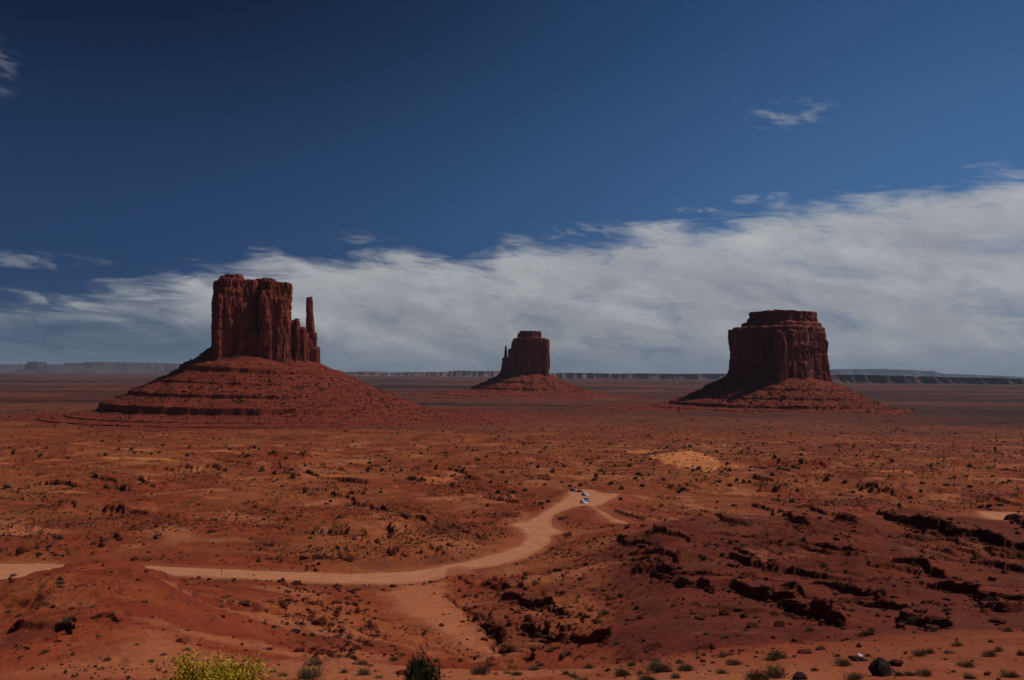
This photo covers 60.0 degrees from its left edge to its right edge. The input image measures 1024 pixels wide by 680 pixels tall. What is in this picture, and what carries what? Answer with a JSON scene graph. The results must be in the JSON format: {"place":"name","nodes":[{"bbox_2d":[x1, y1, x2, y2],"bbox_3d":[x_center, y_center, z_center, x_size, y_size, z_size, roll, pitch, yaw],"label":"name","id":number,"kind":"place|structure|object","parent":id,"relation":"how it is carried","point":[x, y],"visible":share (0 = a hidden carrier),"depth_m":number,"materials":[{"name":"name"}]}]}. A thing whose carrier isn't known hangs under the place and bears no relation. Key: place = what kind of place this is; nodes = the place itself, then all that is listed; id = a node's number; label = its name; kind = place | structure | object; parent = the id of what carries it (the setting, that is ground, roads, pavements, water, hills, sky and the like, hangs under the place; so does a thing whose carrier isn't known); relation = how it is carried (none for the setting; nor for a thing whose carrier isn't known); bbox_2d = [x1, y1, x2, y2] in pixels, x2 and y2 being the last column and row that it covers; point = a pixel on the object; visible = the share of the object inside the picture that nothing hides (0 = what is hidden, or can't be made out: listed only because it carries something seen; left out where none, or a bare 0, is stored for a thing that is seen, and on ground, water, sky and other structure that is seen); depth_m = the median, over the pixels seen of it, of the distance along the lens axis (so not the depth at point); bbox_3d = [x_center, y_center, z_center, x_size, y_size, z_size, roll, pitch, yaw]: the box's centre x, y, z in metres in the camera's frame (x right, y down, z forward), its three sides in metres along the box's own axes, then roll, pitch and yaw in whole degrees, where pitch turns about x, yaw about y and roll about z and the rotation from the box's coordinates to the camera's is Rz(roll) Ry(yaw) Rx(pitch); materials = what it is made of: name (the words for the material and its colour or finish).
{"place":"outdoors","nodes":[
{"label":"outdoors","id":0,"kind":"place"},
{"bbox_2d":[0,489,627,584],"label":"road","id":1,"kind":"structure","parent":0,"point":[539,530],"depth_m":293.35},
{"bbox_2d":[0,371,1023,679],"bbox_3d":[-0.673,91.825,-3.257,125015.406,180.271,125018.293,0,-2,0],"label":"ground","id":2,"kind":"structure","parent":0,"point":[992,409],"depth_m":324.08,"materials":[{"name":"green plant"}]},
{"bbox_2d":[5,361,47,372],"bbox_3d":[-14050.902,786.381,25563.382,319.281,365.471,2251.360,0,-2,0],"label":"distant butte","id":3,"kind":"object","parent":2,"relation":"on","point":[35,367],"visible":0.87,"depth_m":25924.81,"materials":[{"name":"grey stone"}]},
{"bbox_2d":[0,364,62,371],"bbox_3d":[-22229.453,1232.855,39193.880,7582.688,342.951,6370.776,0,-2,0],"label":"distant plateau","id":4,"kind":"structure","parent":2,"relation":"on","point":[8,367],"depth_m":37608.65,"materials":[{"name":"grey stone"}]},
{"bbox_2d":[51,579,65,584],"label":"sagebrush","id":5,"kind":"object","parent":2,"relation":"on","point":[58,581],"visible":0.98,"depth_m":101.81,"materials":[{"name":"green plant"}]},
{"bbox_2d":[58,616,77,623],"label":"sagebrush","id":6,"kind":"object","parent":2,"relation":"on","point":[66,619],"visible":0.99,"depth_m":74.01,"materials":[{"name":"green plant"}]},
{"bbox_2d":[47,362,179,373],"bbox_3d":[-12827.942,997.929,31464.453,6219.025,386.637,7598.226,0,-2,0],"label":"mesa","id":7,"kind":"structure","parent":2,"relation":"on","point":[111,367],"depth_m":29542.61,"materials":[{"name":"grey stone"}]},
{"bbox_2d":[156,641,283,679],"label":"yellow bush","id":8,"kind":"object","parent":2,"relation":"on","point":[229,673],"visible":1,"depth_m":15.44,"materials":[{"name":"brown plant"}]},
{"bbox_2d":[279,600,286,605],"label":"boulder","id":9,"kind":"object","parent":2,"relation":"on","point":[282,602],"visible":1,"depth_m":164.25,"materials":[{"name":"stone"}]},
{"bbox_2d":[277,671,288,676],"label":"sagebrush","id":10,"kind":"object","parent":2,"relation":"on","point":[281,674],"visible":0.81,"depth_m":46.65,"materials":[{"name":"green plant"}]},
{"bbox_2d":[291,629,300,632],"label":"boulder","id":11,"kind":"object","parent":2,"relation":"on","point":[296,630],"visible":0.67,"depth_m":124.12,"materials":[{"name":"stone"}]},
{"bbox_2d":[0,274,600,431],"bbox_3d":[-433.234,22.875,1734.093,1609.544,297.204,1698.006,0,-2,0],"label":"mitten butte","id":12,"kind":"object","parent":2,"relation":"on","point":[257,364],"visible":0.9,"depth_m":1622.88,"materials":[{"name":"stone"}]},
{"bbox_2d":[291,662,327,679],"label":"sagebrush","id":13,"kind":"object","parent":2,"relation":"on","point":[308,674],"visible":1,"depth_m":42.57,"materials":[{"name":"green plant"}]},
{"bbox_2d":[303,655,323,665],"bbox_3d":[-13.153,21.360,59.041,1.497,0.768,1.443,1,-2,-21],"label":"sagebrush","id":14,"kind":"object","parent":2,"relation":"on","point":[315,661],"visible":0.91,"depth_m":58.94,"materials":[{"name":"green plant"}]},
{"bbox_2d":[313,619,323,625],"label":"boulder","id":15,"kind":"object","parent":2,"relation":"on","point":[318,622],"visible":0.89,"depth_m":139.79,"materials":[{"name":"stone"}]},
{"bbox_2d":[313,650,324,655],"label":"boulder","id":16,"kind":"object","parent":2,"relation":"on","point":[322,652],"visible":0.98,"depth_m":82.30,"materials":[{"name":"stone"}]},
{"bbox_2d":[324,651,334,657],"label":"boulder","id":17,"kind":"object","parent":2,"relation":"on","point":[330,654],"visible":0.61,"depth_m":85.53,"materials":[{"name":"stone"}]},
{"bbox_2d":[337,668,348,672],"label":"sagebrush","id":18,"kind":"object","parent":2,"relation":"on","point":[344,671],"visible":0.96,"depth_m":53.58,"materials":[{"name":"green plant"}]},
{"bbox_2d":[356,658,367,664],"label":"sagebrush","id":19,"kind":"object","parent":2,"relation":"on","point":[361,662],"visible":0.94,"depth_m":60.24,"materials":[{"name":"green plant"}]},
{"bbox_2d":[357,665,371,675],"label":"sagebrush","id":20,"kind":"object","parent":2,"relation":"on","point":[362,672],"visible":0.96,"depth_m":52.22,"materials":[{"name":"green plant"}]},
{"bbox_2d":[389,655,398,661],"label":"sagebrush","id":21,"kind":"object","parent":2,"relation":"on","point":[394,658],"visible":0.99,"depth_m":84.43,"materials":[{"name":"green plant"}]},
{"bbox_2d":[398,645,444,679],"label":"green bush","id":22,"kind":"object","parent":2,"relation":"on","point":[417,669],"visible":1,"depth_m":25.70,"materials":[{"name":"green plant"}]},
{"bbox_2d":[344,370,499,376],"bbox_3d":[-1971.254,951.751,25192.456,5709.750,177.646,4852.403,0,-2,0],"label":"mesa","id":23,"kind":"structure","parent":2,"relation":"on","point":[459,373],"depth_m":23880.22,"materials":[{"name":"grey stone"}]},
{"bbox_2d":[468,662,490,675],"bbox_3d":[-1.923,20.230,54.323,1.599,0.823,2.086,1,-2,-7],"label":"sagebrush","id":24,"kind":"object","parent":2,"relation":"on","point":[481,669],"visible":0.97,"depth_m":54.30,"materials":[{"name":"green plant"}]},
{"bbox_2d":[497,624,504,628],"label":"boulder","id":25,"kind":"object","parent":2,"relation":"on","point":[500,626],"visible":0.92,"depth_m":178.66,"materials":[{"name":"stone"}]},
{"bbox_2d":[0,415,1023,586],"bbox_3d":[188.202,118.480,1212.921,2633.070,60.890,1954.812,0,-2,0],"label":"scrub","id":26,"kind":"object","parent":2,"relation":"on","point":[502,533],"visible":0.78,"depth_m":550.51,"materials":[{"name":"green plant"}]},
{"bbox_2d":[0,466,1023,679],"bbox_3d":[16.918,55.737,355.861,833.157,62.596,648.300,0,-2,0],"label":"loose stones","id":27,"kind":"object","parent":2,"relation":"on","point":[528,617],"visible":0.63,"depth_m":239.29,"materials":[{"name":"brown stone"}]},
{"bbox_2d":[0,504,1023,676],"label":"ledge rubble","id":28,"kind":"object","parent":2,"relation":"on","point":[822,622],"visible":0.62,"depth_m":197.52,"materials":[{"name":"stone"}]},
{"bbox_2d":[510,670,521,675],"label":"sagebrush","id":29,"kind":"object","parent":2,"relation":"on","point":[517,674],"visible":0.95,"depth_m":54.82,"materials":[{"name":"green plant"}]},
{"bbox_2d":[404,330,647,400],"bbox_3d":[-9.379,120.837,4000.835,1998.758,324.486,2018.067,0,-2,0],"label":"mitten butte","id":30,"kind":"object","parent":2,"relation":"on","point":[525,369],"visible":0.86,"depth_m":3869.79,"materials":[{"name":"stone"}]},
{"bbox_2d":[527,664,539,670],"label":"sagebrush","id":31,"kind":"object","parent":2,"relation":"on","point":[532,668],"visible":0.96,"depth_m":60.67,"materials":[{"name":"green plant"}]},
{"bbox_2d":[534,631,541,637],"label":"boulder","id":32,"kind":"object","parent":2,"relation":"on","point":[538,634],"visible":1,"depth_m":158.28,"materials":[{"name":"stone"}]},
{"bbox_2d":[545,647,553,652],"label":"sagebrush","id":33,"kind":"object","parent":2,"relation":"on","point":[551,649],"visible":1,"depth_m":103.33,"materials":[{"name":"green plant"}]},
{"bbox_2d":[561,650,572,655],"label":"sagebrush","id":34,"kind":"object","parent":2,"relation":"on","point":[566,653],"visible":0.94,"depth_m":101.77,"materials":[{"name":"green plant"}]},
{"bbox_2d":[569,672,579,677],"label":"sagebrush","id":35,"kind":"object","parent":2,"relation":"on","point":[573,675],"visible":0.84,"depth_m":53.21,"materials":[{"name":"green plant"}]},
{"bbox_2d":[582,662,595,668],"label":"sagebrush","id":36,"kind":"object","parent":2,"relation":"on","point":[588,666],"visible":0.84,"depth_m":60.52,"materials":[{"name":"green plant"}]},
{"bbox_2d":[592,618,602,622],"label":"boulder","id":37,"kind":"object","parent":2,"relation":"on","point":[597,620],"visible":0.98,"depth_m":158.06,"materials":[{"name":"stone"}]},
{"bbox_2d":[597,609,610,614],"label":"sagebrush","id":38,"kind":"object","parent":2,"relation":"on","point":[604,612],"visible":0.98,"depth_m":166.66,"materials":[{"name":"green plant"}]},
{"bbox_2d":[613,668,630,676],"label":"sagebrush","id":39,"kind":"object","parent":2,"relation":"on","point":[621,673],"visible":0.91,"depth_m":49.15,"materials":[{"name":"green plant"}]},
{"bbox_2d":[627,659,636,666],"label":"sagebrush","id":40,"kind":"object","parent":2,"relation":"on","point":[633,663],"visible":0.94,"depth_m":59.53,"materials":[{"name":"green plant"}]},
{"bbox_2d":[549,373,726,379],"bbox_3d":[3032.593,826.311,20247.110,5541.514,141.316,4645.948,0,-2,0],"label":"mesa","id":41,"kind":"structure","parent":2,"relation":"on","point":[632,376],"depth_m":18886.49,"materials":[{"name":"grey stone"}]},
{"bbox_2d":[636,671,657,679],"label":"sagebrush","id":42,"kind":"object","parent":2,"relation":"on","point":[644,677],"visible":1,"depth_m":36.83,"materials":[{"name":"green plant"}]},
{"bbox_2d":[643,658,671,673],"bbox_3d":[8.244,18.274,49.752,1.733,0.885,2.260,0,-2,13],"label":"sagebrush","id":43,"kind":"object","parent":2,"relation":"on","point":[656,667],"visible":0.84,"depth_m":49.55,"materials":[{"name":"green plant"}]},
{"bbox_2d":[669,673,680,678],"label":"sagebrush","id":44,"kind":"object","parent":2,"relation":"on","point":[675,676],"visible":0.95,"depth_m":42.23,"materials":[{"name":"green plant"}]},
{"bbox_2d":[676,659,695,671],"bbox_3d":[9.563,17.962,48.722,1.330,0.687,1.282,1,-2,-6],"label":"sagebrush","id":45,"kind":"object","parent":2,"relation":"on","point":[685,668],"visible":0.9,"depth_m":48.74,"materials":[{"name":"green plant"}]},
{"bbox_2d":[694,615,705,619],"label":"boulder","id":46,"kind":"object","parent":2,"relation":"on","point":[698,617],"visible":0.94,"depth_m":113.69,"materials":[{"name":"stone"}]},
{"bbox_2d":[715,653,726,657],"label":"sagebrush","id":47,"kind":"object","parent":2,"relation":"on","point":[722,655],"visible":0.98,"depth_m":58.70,"materials":[{"name":"green plant"}]},
{"bbox_2d":[716,668,729,674],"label":"sagebrush","id":48,"kind":"object","parent":2,"relation":"on","point":[718,671],"visible":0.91,"depth_m":46.21,"materials":[{"name":"green plant"}]},
{"bbox_2d":[723,657,744,665],"bbox_3d":[13.266,19.131,52.510,1.240,0.591,1.458,1,-2,-19],"label":"sagebrush","id":49,"kind":"object","parent":2,"relation":"on","point":[729,662],"visible":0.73,"depth_m":52.66,"materials":[{"name":"green plant"}]},
{"bbox_2d":[731,606,741,610],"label":"boulder","id":50,"kind":"object","parent":2,"relation":"on","point":[735,608],"visible":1,"depth_m":139.43,"materials":[{"name":"stone"}]},
{"bbox_2d":[740,613,747,617],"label":"boulder","id":51,"kind":"object","parent":2,"relation":"on","point":[744,615],"visible":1,"depth_m":120.95,"materials":[{"name":"stone"}]},
{"bbox_2d":[578,309,920,414],"bbox_3d":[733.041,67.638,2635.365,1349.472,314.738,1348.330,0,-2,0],"label":"flat topped butte","id":52,"kind":"object","parent":2,"relation":"on","point":[779,361],"visible":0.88,"depth_m":2489.95,"materials":[{"name":"stone"}]},
{"bbox_2d":[746,622,758,628],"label":"boulder","id":53,"kind":"object","parent":2,"relation":"on","point":[751,625],"visible":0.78,"depth_m":97.41,"materials":[{"name":"stone"}]},
{"bbox_2d":[741,666,776,679],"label":"sagebrush","id":54,"kind":"object","parent":2,"relation":"on","point":[753,676],"visible":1,"depth_m":35.19,"materials":[{"name":"green plant"}]},
{"bbox_2d":[762,654,782,660],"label":"sagebrush","id":55,"kind":"object","parent":2,"relation":"on","point":[769,658],"visible":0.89,"depth_m":55.00,"materials":[{"name":"green plant"}]},
{"bbox_2d":[770,612,778,615],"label":"boulder","id":56,"kind":"object","parent":2,"relation":"on","point":[774,613],"visible":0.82,"depth_m":128.28,"materials":[{"name":"stone"}]},
{"bbox_2d":[762,659,791,678],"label":"sagebrush","id":57,"kind":"object","parent":2,"relation":"on","point":[774,672],"visible":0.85,"depth_m":38.99,"materials":[{"name":"green plant"}]},
{"bbox_2d":[766,647,791,658],"bbox_3d":[16.766,19.804,55.838,1.782,0.902,1.516,0,-2,10],"label":"sagebrush","id":58,"kind":"object","parent":2,"relation":"on","point":[775,653],"visible":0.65,"depth_m":55.84,"materials":[{"name":"green plant"}]},
{"bbox_2d":[774,621,784,626],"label":"boulder","id":59,"kind":"object","parent":2,"relation":"on","point":[779,624],"visible":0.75,"depth_m":101.48,"materials":[{"name":"stone"}]},
{"bbox_2d":[792,671,807,679],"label":"boulder","id":60,"kind":"object","parent":2,"relation":"on","point":[798,675],"visible":1,"depth_m":36.74,"materials":[{"name":"stone"}]},
{"bbox_2d":[797,649,811,653],"bbox_3d":[19.897,21.235,60.261,1.012,0.365,0.749,1,-2,-17],"label":"boulder","id":61,"kind":"object","parent":2,"relation":"on","point":[804,651],"visible":0.96,"depth_m":60.09,"materials":[{"name":"stone"}]},
{"bbox_2d":[805,627,815,631],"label":"sagebrush","id":62,"kind":"object","parent":2,"relation":"on","point":[809,629],"visible":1,"depth_m":89.70,"materials":[{"name":"green plant"}]},
{"bbox_2d":[816,645,824,650],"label":"boulder","id":63,"kind":"object","parent":2,"relation":"on","point":[820,647],"visible":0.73,"depth_m":68.41,"materials":[{"name":"stone"}]},
{"bbox_2d":[833,655,852,666],"bbox_3d":[18.665,18.132,50.103,1.330,0.635,1.282,1,-2,-7],"label":"sagebrush","id":64,"kind":"object","parent":2,"relation":"on","point":[842,662],"visible":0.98,"depth_m":50.01,"materials":[{"name":"green plant"}]},
{"bbox_2d":[842,672,863,679],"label":"sagebrush","id":65,"kind":"object","parent":2,"relation":"on","point":[851,676],"visible":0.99,"depth_m":39.45,"materials":[{"name":"green plant"}]},
{"bbox_2d":[847,655,867,661],"bbox_3d":[20.718,19.092,53.092,0.792,0.252,1.317,2,-2,-33],"label":"boulder","id":66,"kind":"object","parent":2,"relation":"on","point":[857,658],"visible":0.92,"depth_m":52.87,"materials":[{"name":"stone"}]},
{"bbox_2d":[857,630,871,636],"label":"sagebrush","id":67,"kind":"object","parent":2,"relation":"on","point":[863,634],"visible":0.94,"depth_m":80.84,"materials":[{"name":"green plant"}]},
{"bbox_2d":[717,374,1023,384],"bbox_3d":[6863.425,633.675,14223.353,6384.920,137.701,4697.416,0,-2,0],"label":"mesa","id":68,"kind":"structure","parent":2,"relation":"on","point":[838,378],"depth_m":12805.33,"materials":[{"name":"grey stone"}]},
{"bbox_2d":[868,657,891,676],"bbox_3d":[18.146,16.209,43.352,1.125,1.351,1.098,1,-2,-8],"label":"boulder","id":69,"kind":"object","parent":2,"relation":"on","point":[879,667],"visible":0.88,"depth_m":43.11,"materials":[{"name":"stone"}]},
{"bbox_2d":[893,669,904,675],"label":"sagebrush","id":70,"kind":"object","parent":2,"relation":"on","point":[898,674],"visible":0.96,"depth_m":43.28,"materials":[{"name":"green plant"}]},
{"bbox_2d":[901,669,916,675],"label":"sagebrush","id":71,"kind":"object","parent":2,"relation":"on","point":[909,673],"visible":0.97,"depth_m":43.09,"materials":[{"name":"green plant"}]},
{"bbox_2d":[907,615,918,622],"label":"sagebrush","id":72,"kind":"object","parent":2,"relation":"on","point":[913,618],"visible":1,"depth_m":98.71,"materials":[{"name":"green plant"}]},
{"bbox_2d":[909,648,927,656],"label":"sagebrush","id":73,"kind":"object","parent":2,"relation":"on","point":[918,653],"visible":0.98,"depth_m":57.58,"materials":[{"name":"green plant"}]},
{"bbox_2d":[914,667,932,676],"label":"sagebrush","id":74,"kind":"object","parent":2,"relation":"on","point":[924,672],"visible":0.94,"depth_m":42.87,"materials":[{"name":"green plant"}]},
{"bbox_2d":[830,369,1023,377],"bbox_3d":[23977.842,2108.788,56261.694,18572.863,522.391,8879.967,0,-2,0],"label":"mesa","id":75,"kind":"structure","parent":2,"relation":"on","point":[892,372],"depth_m":54730.31,"materials":[{"name":"grey stone"}]},
{"bbox_2d":[919,647,935,653],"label":"sagebrush","id":76,"kind":"object","parent":2,"relation":"on","point":[928,651],"visible":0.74,"depth_m":59.88,"materials":[{"name":"green plant"}]},
{"bbox_2d":[941,607,952,611],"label":"sagebrush","id":77,"kind":"object","parent":2,"relation":"on","point":[945,609],"visible":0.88,"depth_m":104.76,"materials":[{"name":"green plant"}]},
{"bbox_2d":[944,650,954,653],"bbox_3d":[29.362,20.996,59.421,0.795,0.257,0.942,0,-2,16],"label":"boulder","id":78,"kind":"object","parent":2,"relation":"on","point":[948,652],"visible":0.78,"depth_m":59.43,"materials":[{"name":"stone"}]},
{"bbox_2d":[949,640,963,646],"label":"sagebrush","id":79,"kind":"object","parent":2,"relation":"on","point":[958,644],"visible":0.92,"depth_m":66.49,"materials":[{"name":"green plant"}]},
{"bbox_2d":[955,659,976,667],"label":"sagebrush","id":80,"kind":"object","parent":2,"relation":"on","point":[967,665],"visible":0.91,"depth_m":49.32,"materials":[{"name":"green plant"}]},
{"bbox_2d":[962,672,978,679],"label":"sagebrush","id":81,"kind":"object","parent":2,"relation":"on","point":[968,677],"visible":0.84,"depth_m":36.92,"materials":[{"name":"green plant"}]},
{"bbox_2d":[980,648,998,656],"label":"sagebrush","id":82,"kind":"object","parent":2,"relation":"on","point":[990,654],"visible":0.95,"depth_m":56.58,"materials":[{"name":"green plant"}]},
{"bbox_2d":[983,596,995,600],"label":"sagebrush","id":83,"kind":"object","parent":2,"relation":"on","point":[990,599],"visible":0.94,"depth_m":116.65,"materials":[{"name":"green plant"}]},
{"bbox_2d":[988,617,1006,623],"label":"boulder","id":84,"kind":"object","parent":2,"relation":"on","point":[998,620],"visible":0.97,"depth_m":86.42,"materials":[{"name":"stone"}]},
{"bbox_2d":[993,645,1005,651],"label":"sagebrush","id":85,"kind":"object","parent":2,"relation":"on","point":[1000,648],"visible":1,"depth_m":59.22,"materials":[{"name":"green plant"}]},
{"bbox_2d":[1002,626,1011,631],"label":"sagebrush","id":86,"kind":"object","parent":2,"relation":"on","point":[1007,629],"visible":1,"depth_m":78.31,"materials":[{"name":"green plant"}]},
{"bbox_2d":[996,668,1020,677],"bbox_3d":[23.348,15.643,41.635,1.164,0.540,1.122,1,-2,-18],"label":"sagebrush","id":87,"kind":"object","parent":2,"relation":"on","point":[1006,674],"visible":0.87,"depth_m":41.54,"materials":[{"name":"green plant"}]},
{"bbox_2d":[1016,649,1023,655],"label":"sagebrush","id":88,"kind":"object","parent":2,"relation":"on","point":[1020,652],"visible":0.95,"depth_m":56.91,"materials":[{"name":"green plant"}]},
{"bbox_2d":[0,0,1023,376],"label":"sky","id":89,"kind":"structure","parent":0,"point":[623,183],"materials":[{"name":"blue"}]},
{"bbox_2d":[977,511,1023,519],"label":"side road","id":90,"kind":"structure","parent":0,"point":[994,515],"depth_m":419.56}
]}

